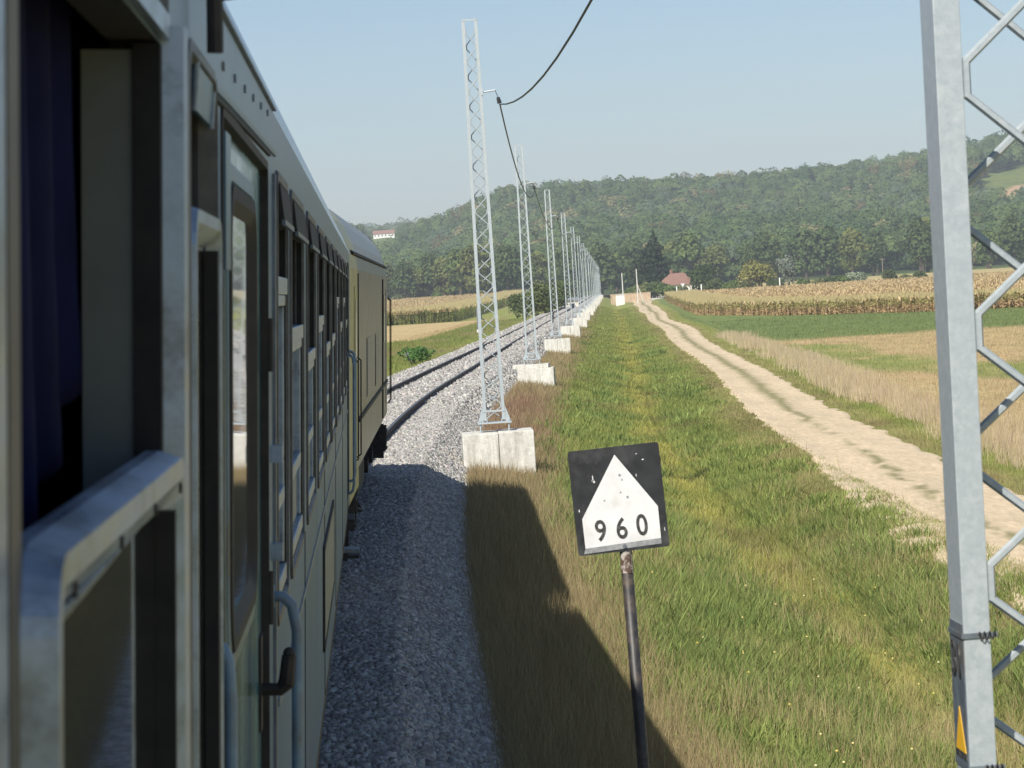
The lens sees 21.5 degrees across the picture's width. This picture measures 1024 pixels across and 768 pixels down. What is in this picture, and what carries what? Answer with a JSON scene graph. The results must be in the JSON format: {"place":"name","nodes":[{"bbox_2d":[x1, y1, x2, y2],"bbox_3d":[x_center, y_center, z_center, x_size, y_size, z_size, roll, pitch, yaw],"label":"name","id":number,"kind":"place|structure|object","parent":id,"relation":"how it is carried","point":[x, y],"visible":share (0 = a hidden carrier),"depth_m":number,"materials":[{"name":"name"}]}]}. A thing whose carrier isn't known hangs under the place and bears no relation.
{"place":"outdoors","nodes":[
{"label":"outdoors","id":0,"kind":"place"},
{"bbox_2d":[387,288,525,325],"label":"corn field","id":1,"kind":"structure","parent":0,"point":[434,309],"depth_m":505.61,"materials":[{"name":"beige plant"}]},
{"bbox_2d":[225,0,1023,226],"label":"sky","id":2,"kind":"structure","parent":0,"point":[370,94],"materials":[{"name":"blue"}]},
{"bbox_2d":[371,161,1023,297],"bbox_3d":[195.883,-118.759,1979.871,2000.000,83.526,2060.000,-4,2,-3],"label":"hill","id":3,"kind":"structure","parent":0,"point":[1010,179],"depth_m":1058.20,"materials":[{"name":"plant"}]},
{"bbox_2d":[373,230,394,238],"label":"hilltop house","id":4,"kind":"structure","parent":3,"relation":"on","point":[382,234],"depth_m":1792.49,"materials":[{"name":"tile"}]},
{"bbox_2d":[348,130,1023,296],"bbox_3d":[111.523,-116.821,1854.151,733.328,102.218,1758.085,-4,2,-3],"label":"hillside forest","id":5,"kind":"object","parent":3,"relation":"on","point":[887,196],"visible":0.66,"depth_m":1472.15,"materials":[{"name":"green plant"}]},
{"bbox_2d":[387,266,1023,767],"bbox_3d":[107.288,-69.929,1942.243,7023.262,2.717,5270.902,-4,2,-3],"label":"ground","id":6,"kind":"structure","parent":0,"point":[417,330],"depth_m":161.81,"materials":[{"name":"plant"}]},
{"bbox_2d":[383,261,397,297],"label":"deciduous tree","id":7,"kind":"object","parent":6,"relation":"on","point":[390,270],"visible":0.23,"depth_m":929.13,"materials":[{"name":"green plant"}]},
{"bbox_2d":[389,261,419,297],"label":"deciduous tree","id":8,"kind":"object","parent":6,"relation":"on","point":[403,286],"visible":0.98,"depth_m":926.10,"materials":[{"name":"green plant"}]},
{"bbox_2d":[397,346,436,363],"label":"weed bush","id":9,"kind":"object","parent":6,"relation":"on","point":[420,353],"visible":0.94,"depth_m":174.44,"materials":[{"name":"green plant"}]},
{"bbox_2d":[410,267,428,296],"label":"deciduous tree","id":10,"kind":"object","parent":6,"relation":"on","point":[422,291],"visible":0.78,"depth_m":938.21,"materials":[{"name":"green plant"}]},
{"bbox_2d":[416,252,448,296],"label":"deciduous tree","id":11,"kind":"object","parent":6,"relation":"on","point":[428,262],"visible":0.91,"depth_m":939.95,"materials":[{"name":"green plant"}]},
{"bbox_2d":[430,256,455,295],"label":"deciduous tree","id":12,"kind":"object","parent":6,"relation":"on","point":[437,268],"visible":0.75,"depth_m":933.87,"materials":[{"name":"green plant"}]},
{"bbox_2d":[318,311,576,767],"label":"ballast stones","id":13,"kind":"object","parent":6,"relation":"on","point":[398,655],"visible":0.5,"depth_m":29.54,"materials":[{"name":"gravel"}]},
{"bbox_2d":[442,248,479,294],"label":"deciduous tree","id":14,"kind":"object","parent":6,"relation":"on","point":[450,265],"visible":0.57,"depth_m":905.63,"materials":[{"name":"green plant"}]},
{"bbox_2d":[454,243,490,293],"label":"deciduous tree","id":15,"kind":"object","parent":6,"relation":"on","point":[468,265],"visible":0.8,"depth_m":895.11,"materials":[{"name":"green plant"}]},
{"bbox_2d":[461,427,535,474],"bbox_3d":[-0.280,1.571,57.127,1.500,1.162,1.220,-4,2,-2],"label":"concrete foundation","id":16,"kind":"object","parent":6,"relation":"on","point":[514,446],"visible":0.59,"depth_m":56.52,"materials":[{"name":"concrete"}]},
{"bbox_2d":[461,19,511,432],"bbox_3d":[-0.519,-3.330,56.967,0.939,8.720,0.440,-4,2,0],"label":"lattice mast","id":17,"kind":"object","parent":16,"relation":"on","point":[483,417],"visible":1,"depth_m":56.91,"materials":[{"name":"metal"}]},
{"bbox_2d":[499,0,599,272],"bbox_3d":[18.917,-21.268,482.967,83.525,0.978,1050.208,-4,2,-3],"label":"overhead cable","id":18,"kind":"object","parent":17,"relation":"attached to","point":[564,45],"visible":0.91,"depth_m":43.84,"materials":[{"name":"metal"}]},
{"bbox_2d":[487,243,523,290],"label":"deciduous tree","id":19,"kind":"object","parent":6,"relation":"on","point":[508,272],"visible":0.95,"depth_m":894.17,"materials":[{"name":"green plant"}]},
{"bbox_2d":[425,295,595,765],"bbox_3d":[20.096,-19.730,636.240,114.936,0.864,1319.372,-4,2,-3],"label":"ballast bed","id":20,"kind":"object","parent":6,"relation":"on","point":[576,309],"visible":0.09,"depth_m":390.11,"materials":[{"name":"gravel"}]},
{"bbox_2d":[368,295,589,465],"bbox_3d":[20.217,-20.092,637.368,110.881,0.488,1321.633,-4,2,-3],"label":"railway track","id":21,"kind":"structure","parent":20,"relation":"on","point":[402,417],"depth_m":93.49,"materials":[{"name":"metal"}]},
{"bbox_2d":[0,0,359,767],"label":"passenger coach","id":22,"kind":"object","parent":21,"relation":"on","point":[176,516],"visible":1,"depth_m":3.02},
{"bbox_2d":[0,0,190,767],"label":"window","id":23,"kind":"structure","parent":22,"relation":"in","point":[101,678],"depth_m":2.94,"materials":[{"name":"metal"}]},
{"bbox_2d":[188,37,223,767],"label":"window","id":24,"kind":"structure","parent":22,"relation":"in","point":[204,225],"depth_m":3.78,"materials":[{"name":"paint"}]},
{"bbox_2d":[224,139,295,767],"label":"door","id":25,"kind":"structure","parent":22,"relation":"in","point":[243,635],"depth_m":5.37,"materials":[{"name":"paint"}]},
{"bbox_2d":[275,170,293,626],"bbox_3d":[-0.611,0.026,6.982,0.077,1.125,0.830,0,2,-3],"label":"window","id":26,"kind":"structure","parent":22,"relation":"in","point":[283,206],"depth_m":7.31,"materials":[{"name":"paint"}]},
{"bbox_2d":[289,189,308,579],"bbox_3d":[-0.682,-0.017,8.370,0.077,1.125,1.350,0,2,-3],"label":"window","id":27,"kind":"structure","parent":22,"relation":"in","point":[296,331],"depth_m":8.67,"materials":[{"name":"paint"}]},
{"bbox_2d":[306,210,319,524],"bbox_3d":[-0.778,-0.075,10.236,0.077,1.125,1.350,0,2,-3],"label":"window","id":28,"kind":"structure","parent":22,"relation":"in","point":[311,482],"depth_m":10.55,"materials":[{"name":"paint"}]},
{"bbox_2d":[317,225,327,488],"bbox_3d":[-0.873,-0.133,12.103,0.077,1.125,1.350,0,2,-3],"label":"window","id":29,"kind":"structure","parent":22,"relation":"in","point":[321,241],"depth_m":12.40,"materials":[{"name":"paint"}]},
{"bbox_2d":[325,236,333,462],"bbox_3d":[-0.969,-0.191,13.970,0.077,1.125,1.350,0,2,-3],"label":"window","id":30,"kind":"structure","parent":22,"relation":"in","point":[328,243],"depth_m":14.06,"materials":[{"name":"paint"}]},
{"bbox_2d":[331,244,337,442],"bbox_3d":[-1.064,-0.249,15.836,0.077,1.125,1.350,0,2,-3],"label":"window","id":31,"kind":"structure","parent":22,"relation":"in","point":[333,335],"depth_m":16.11,"materials":[{"name":"paint"}]},
{"bbox_2d":[336,250,341,426],"bbox_3d":[-1.160,-0.308,17.703,0.077,1.125,1.350,0,2,-3],"label":"window","id":32,"kind":"structure","parent":22,"relation":"in","point":[337,253],"depth_m":18.29,"materials":[{"name":"paint"}]},
{"bbox_2d":[339,254,344,413],"bbox_3d":[-1.256,-0.366,19.569,0.077,1.125,1.350,0,2,-3],"label":"window","id":33,"kind":"structure","parent":22,"relation":"in","point":[341,259],"depth_m":19.52,"materials":[{"name":"paint"}]},
{"bbox_2d":[343,259,346,403],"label":"window","id":34,"kind":"structure","parent":22,"relation":"in","point":[345,272],"depth_m":21.37,"materials":[{"name":"paint"}]},
{"bbox_2d":[345,262,348,395],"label":"window","id":35,"kind":"structure","parent":22,"relation":"in","point":[346,320],"depth_m":23.08,"materials":[{"name":"paint"}]},
{"bbox_2d":[328,208,391,530],"bbox_3d":[-3.293,-0.361,37.830,2.828,4.390,19.900,0,2,-1],"label":"locomotive","id":36,"kind":"object","parent":21,"relation":"on","point":[368,304],"visible":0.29,"depth_m":35.29,"materials":[{"name":"paint"}]},
{"bbox_2d":[354,286,356,367],"bbox_3d":[-1.751,-0.146,30.242,0.017,1.900,0.750,0,2,-1],"label":"door","id":37,"kind":"structure","parent":36,"relation":"in","point":[355,287],"depth_m":30.00,"materials":[{"name":"yellow paint"}]},
{"bbox_2d":[386,289,386,401],"bbox_3d":[-2.111,-0.642,45.330,0.009,1.900,0.650,0,2,-1],"label":"cab door","id":38,"kind":"structure","parent":36,"relation":"in","point":[386,289],"depth_m":45.33,"materials":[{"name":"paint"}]},
{"bbox_2d":[497,244,523,289],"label":"deciduous tree","id":39,"kind":"object","parent":6,"relation":"on","point":[517,255],"visible":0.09,"depth_m":933.33,"materials":[{"name":"green plant"}]},
{"bbox_2d":[507,293,531,318],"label":"bush","id":40,"kind":"object","parent":6,"relation":"on","point":[515,304],"visible":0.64,"depth_m":419.53,"materials":[{"name":"green plant"}]},
{"bbox_2d":[519,262,539,289],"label":"deciduous tree","id":41,"kind":"object","parent":6,"relation":"on","point":[535,274],"visible":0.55,"depth_m":911.18,"materials":[{"name":"green plant"}]},
{"bbox_2d":[512,363,555,385],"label":"concrete foundation","id":42,"kind":"object","parent":6,"relation":"on","point":[542,372],"visible":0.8,"depth_m":106.68,"materials":[{"name":"concrete"}]},
{"bbox_2d":[514,145,540,364],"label":"lattice mast","id":43,"kind":"object","parent":42,"relation":"on","point":[537,356],"visible":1,"depth_m":107.01,"materials":[{"name":"metal"}]},
{"bbox_2d":[520,283,554,316],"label":"bush","id":44,"kind":"object","parent":6,"relation":"on","point":[541,304],"visible":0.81,"depth_m":329.51,"materials":[{"name":"green plant"}]},
{"bbox_2d":[524,251,550,284],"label":"deciduous tree","id":45,"kind":"object","parent":6,"relation":"on","point":[539,262],"visible":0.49,"depth_m":927.22,"materials":[{"name":"green plant"}]},
{"bbox_2d":[544,259,568,297],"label":"deciduous tree","id":46,"kind":"object","parent":6,"relation":"on","point":[558,276],"visible":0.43,"depth_m":901.33,"materials":[{"name":"green plant"}]},
{"bbox_2d":[544,338,570,353],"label":"concrete foundation","id":47,"kind":"object","parent":6,"relation":"on","point":[557,344],"visible":0.56,"depth_m":156.73,"materials":[{"name":"concrete"}]},
{"bbox_2d":[544,189,561,337],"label":"lattice mast","id":48,"kind":"object","parent":47,"relation":"on","point":[550,287],"visible":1,"depth_m":157.13,"materials":[{"name":"metal"}]},
{"bbox_2d":[542,279,573,308],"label":"bush","id":49,"kind":"object","parent":6,"relation":"on","point":[560,293],"visible":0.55,"depth_m":399.51,"materials":[{"name":"green plant"}]},
{"bbox_2d":[560,325,580,336],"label":"concrete foundation","id":50,"kind":"object","parent":6,"relation":"on","point":[575,330],"visible":0.57,"depth_m":206.86,"materials":[{"name":"concrete"}]},
{"bbox_2d":[561,213,573,325],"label":"lattice mast","id":51,"kind":"object","parent":50,"relation":"on","point":[566,271],"visible":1,"depth_m":207.25,"materials":[{"name":"metal"}]},
{"bbox_2d":[552,241,590,296],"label":"deciduous tree","id":52,"kind":"object","parent":6,"relation":"on","point":[559,252],"visible":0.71,"depth_m":889.62,"materials":[{"name":"green plant"}]},
{"bbox_2d":[570,317,586,327],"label":"concrete foundation","id":53,"kind":"object","parent":6,"relation":"on","point":[581,322],"visible":0.7,"depth_m":257.06,"materials":[{"name":"concrete"}]},
{"bbox_2d":[570,227,580,317],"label":"lattice mast","id":54,"kind":"object","parent":53,"relation":"on","point":[575,313],"visible":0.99,"depth_m":257.38,"materials":[{"name":"metal"}]},
{"bbox_2d":[577,312,589,319],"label":"concrete foundation","id":55,"kind":"object","parent":6,"relation":"on","point":[585,315],"visible":0.41,"depth_m":307.10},
{"bbox_2d":[577,236,585,311],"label":"lattice mast","id":56,"kind":"object","parent":55,"relation":"on","point":[579,274],"visible":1,"depth_m":307.51,"materials":[{"name":"metal"}]},
{"bbox_2d":[581,308,593,314],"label":"concrete foundation","id":57,"kind":"object","parent":6,"relation":"on","point":[590,310],"visible":0.53,"depth_m":357.31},
{"bbox_2d":[581,243,588,306],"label":"lattice mast","id":58,"kind":"object","parent":57,"relation":"on","point":[584,277],"visible":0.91,"depth_m":357.64,"materials":[{"name":"metal"}]},
{"bbox_2d":[586,306,595,311],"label":"concrete foundation","id":59,"kind":"object","parent":6,"relation":"on","point":[593,308],"visible":0.57,"depth_m":407.44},
{"bbox_2d":[585,250,591,305],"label":"lattice mast","id":60,"kind":"object","parent":59,"relation":"on","point":[589,283],"visible":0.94,"depth_m":407.77,"materials":[{"name":"metal"}]},
{"bbox_2d":[582,243,619,296],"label":"deciduous tree","id":61,"kind":"object","parent":6,"relation":"on","point":[601,257],"visible":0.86,"depth_m":909.37,"materials":[{"name":"green plant"}]},
{"bbox_2d":[567,442,668,767],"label":"kilometre sign","id":62,"kind":"object","parent":6,"relation":"on","point":[618,498],"visible":1,"depth_m":15.07,"materials":[{"name":"metal"}]},
{"bbox_2d":[608,250,631,294],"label":"deciduous tree","id":63,"kind":"object","parent":6,"relation":"on","point":[617,285],"visible":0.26,"depth_m":929.17,"materials":[{"name":"green plant"}]},
{"bbox_2d":[616,294,624,305],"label":"equipment cabinet","id":64,"kind":"object","parent":6,"relation":"on","point":[620,299],"visible":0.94,"depth_m":606.13,"materials":[{"name":"metal"}]},
{"bbox_2d":[615,238,644,284],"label":"deciduous tree","id":65,"kind":"object","parent":6,"relation":"on","point":[630,251],"visible":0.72,"depth_m":913.43,"materials":[{"name":"green plant"}]},
{"bbox_2d":[610,292,650,304],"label":"garden wall","id":66,"kind":"structure","parent":6,"relation":"on","point":[630,297],"depth_m":641.77,"materials":[{"name":"paint"}]},
{"bbox_2d":[626,259,646,286],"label":"deciduous tree","id":67,"kind":"object","parent":6,"relation":"on","point":[633,268],"visible":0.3,"depth_m":736.40,"materials":[{"name":"green plant"}]},
{"bbox_2d":[630,281,655,297],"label":"hedge shrub","id":68,"kind":"object","parent":6,"relation":"on","point":[642,285],"visible":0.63,"depth_m":672.80,"materials":[{"name":"green plant"}]},
{"bbox_2d":[627,230,674,287],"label":"conifer tree","id":69,"kind":"object","parent":6,"relation":"on","point":[653,262],"visible":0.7,"depth_m":715.32,"materials":[{"name":"green plant"}]},
{"bbox_2d":[644,280,664,296],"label":"hedge shrub","id":70,"kind":"object","parent":6,"relation":"on","point":[651,285],"visible":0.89,"depth_m":668.45,"materials":[{"name":"green plant"}]},
{"bbox_2d":[652,283,677,296],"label":"hedge shrub","id":71,"kind":"object","parent":6,"relation":"on","point":[660,288],"visible":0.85,"depth_m":665.42,"materials":[{"name":"green plant"}]},
{"bbox_2d":[660,251,682,272],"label":"deciduous tree","id":72,"kind":"object","parent":6,"relation":"on","point":[670,256],"visible":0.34,"depth_m":891.51,"materials":[{"name":"green plant"}]},
{"bbox_2d":[659,240,685,272],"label":"deciduous tree","id":73,"kind":"object","parent":6,"relation":"on","point":[671,247],"visible":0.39,"depth_m":928.51,"materials":[{"name":"green plant"}]},
{"bbox_2d":[662,270,697,290],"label":"farmhouse","id":74,"kind":"object","parent":6,"relation":"on","point":[675,279],"visible":0.26,"depth_m":705.48,"materials":[{"name":"paint"}]},
{"bbox_2d":[672,231,704,274],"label":"deciduous tree","id":75,"kind":"object","parent":6,"relation":"on","point":[688,248],"visible":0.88,"depth_m":923.04,"materials":[{"name":"green plant"}]},
{"bbox_2d":[686,263,717,289],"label":"deciduous tree","id":76,"kind":"object","parent":6,"relation":"on","point":[698,275],"visible":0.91,"depth_m":676.33,"materials":[{"name":"green plant"}]},
{"bbox_2d":[692,248,716,277],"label":"deciduous tree","id":77,"kind":"object","parent":6,"relation":"on","point":[707,258],"visible":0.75,"depth_m":923.52,"materials":[{"name":"green plant"}]},
{"bbox_2d":[702,278,725,289],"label":"hedge shrub","id":78,"kind":"object","parent":6,"relation":"on","point":[714,284],"visible":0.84,"depth_m":669.43,"materials":[{"name":"green plant"}]},
{"bbox_2d":[707,244,729,278],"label":"deciduous tree","id":79,"kind":"object","parent":6,"relation":"on","point":[720,258],"visible":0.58,"depth_m":939.03,"materials":[{"name":"green plant"}]},
{"bbox_2d":[721,280,740,288],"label":"hedge shrub","id":80,"kind":"object","parent":6,"relation":"on","point":[733,284],"visible":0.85,"depth_m":662.05,"materials":[{"name":"green plant"}]},
{"bbox_2d":[733,240,764,283],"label":"deciduous tree","id":81,"kind":"object","parent":6,"relation":"on","point":[749,251],"visible":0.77,"depth_m":893.00,"materials":[{"name":"green plant"}]},
{"bbox_2d":[736,259,777,286],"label":"willow tree","id":82,"kind":"object","parent":6,"relation":"on","point":[751,272],"visible":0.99,"depth_m":657.22,"materials":[{"name":"green plant"}]},
{"bbox_2d":[748,232,780,282],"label":"deciduous tree","id":83,"kind":"object","parent":6,"relation":"on","point":[765,244],"visible":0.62,"depth_m":904.42,"materials":[{"name":"green plant"}]},
{"bbox_2d":[763,232,782,274],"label":"deciduous tree","id":84,"kind":"object","parent":6,"relation":"on","point":[776,255],"visible":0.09,"depth_m":926.13,"materials":[{"name":"green plant"}]},
{"bbox_2d":[766,279,784,285],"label":"hedge shrub","id":85,"kind":"object","parent":6,"relation":"on","point":[775,282],"visible":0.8,"depth_m":654.88,"materials":[{"name":"green plant"}]},
{"bbox_2d":[769,245,784,279],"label":"deciduous tree","id":86,"kind":"object","parent":6,"relation":"on","point":[781,255],"visible":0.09,"depth_m":946.17,"materials":[{"name":"green plant"}]},
{"bbox_2d":[775,255,796,285],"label":"silver tree","id":87,"kind":"object","parent":6,"relation":"on","point":[787,264],"visible":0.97,"depth_m":673.12,"materials":[{"name":"green plant"}]},
{"bbox_2d":[652,571,938,765],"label":"wild flowers","id":88,"kind":"object","parent":6,"relation":"on","point":[819,676],"visible":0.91,"depth_m":29.21,"materials":[{"name":"plant"}]},
{"bbox_2d":[785,227,823,279],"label":"deciduous tree","id":89,"kind":"object","parent":6,"relation":"on","point":[801,243],"visible":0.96,"depth_m":917.54,"materials":[{"name":"green plant"}]},
{"bbox_2d":[810,224,841,275],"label":"deciduous tree","id":90,"kind":"object","parent":6,"relation":"on","point":[826,238],"visible":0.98,"depth_m":909.84,"materials":[{"name":"green plant"}]},
{"bbox_2d":[823,275,840,282],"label":"hedge shrub","id":91,"kind":"object","parent":6,"relation":"on","point":[831,279],"visible":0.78,"depth_m":651.40,"materials":[{"name":"green plant"}]},
{"bbox_2d":[833,241,856,274],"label":"deciduous tree","id":92,"kind":"object","parent":6,"relation":"on","point":[838,256],"visible":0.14,"depth_m":940.91,"materials":[{"name":"green plant"}]},
{"bbox_2d":[837,228,871,271],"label":"deciduous tree","id":93,"kind":"object","parent":6,"relation":"on","point":[852,237],"visible":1,"depth_m":898.55,"materials":[{"name":"green plant"}]},
{"bbox_2d":[845,271,867,280],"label":"pale shrub","id":94,"kind":"object","parent":6,"relation":"on","point":[858,276],"visible":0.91,"depth_m":652.91,"materials":[{"name":"green plant"}]},
{"bbox_2d":[861,236,883,275],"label":"deciduous tree","id":95,"kind":"object","parent":6,"relation":"on","point":[873,257],"visible":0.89,"depth_m":916.92,"materials":[{"name":"green plant"}]},
{"bbox_2d":[861,229,891,274],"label":"deciduous tree","id":96,"kind":"object","parent":6,"relation":"on","point":[874,233],"visible":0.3,"depth_m":943.60,"materials":[{"name":"green plant"}]},
{"bbox_2d":[881,269,898,279],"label":"dark shrub","id":97,"kind":"object","parent":6,"relation":"on","point":[888,273],"visible":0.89,"depth_m":649.05,"materials":[{"name":"green plant"}]},
{"bbox_2d":[901,217,932,270],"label":"deciduous tree","id":98,"kind":"object","parent":6,"relation":"on","point":[916,244],"visible":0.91,"depth_m":895.82,"materials":[{"name":"green plant"}]},
{"bbox_2d":[910,217,932,271],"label":"deciduous tree","id":99,"kind":"object","parent":6,"relation":"on","point":[926,219],"visible":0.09,"depth_m":910.96,"materials":[{"name":"green plant"}]},
{"bbox_2d":[974,232,996,267],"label":"deciduous tree","id":100,"kind":"object","parent":6,"relation":"on","point":[976,255],"visible":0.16,"depth_m":926.85,"materials":[{"name":"green plant"}]},
{"bbox_2d":[976,229,1002,268],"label":"deciduous tree","id":101,"kind":"object","parent":6,"relation":"on","point":[991,235],"visible":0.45,"depth_m":896.83,"materials":[{"name":"green plant"}]},
{"bbox_2d":[997,213,1023,260],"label":"deciduous tree","id":102,"kind":"object","parent":6,"relation":"on","point":[1010,226],"visible":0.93,"depth_m":902.17,"materials":[{"name":"green plant"}]},
{"bbox_3d":[1.507,3.185,6.929,1.500,1.162,1.220,-4,2,-1],"label":"concrete foundation","id":103,"kind":"object","parent":6,"relation":"on","visible":0},
{"bbox_2d":[920,0,1023,767],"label":"lattice mast","id":104,"kind":"object","parent":103,"relation":"on","point":[958,318],"visible":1,"depth_m":6.76,"materials":[{"name":"metal"}]},
{"bbox_2d":[633,300,1023,612],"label":"dirt road","id":105,"kind":"structure","parent":0,"point":[823,431],"depth_m":67.94,"materials":[{"name":"soil"}]},
{"bbox_2d":[664,270,1023,315],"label":"corn field","id":106,"kind":"structure","parent":0,"point":[902,295],"depth_m":317.83,"materials":[{"name":"beige plant"}]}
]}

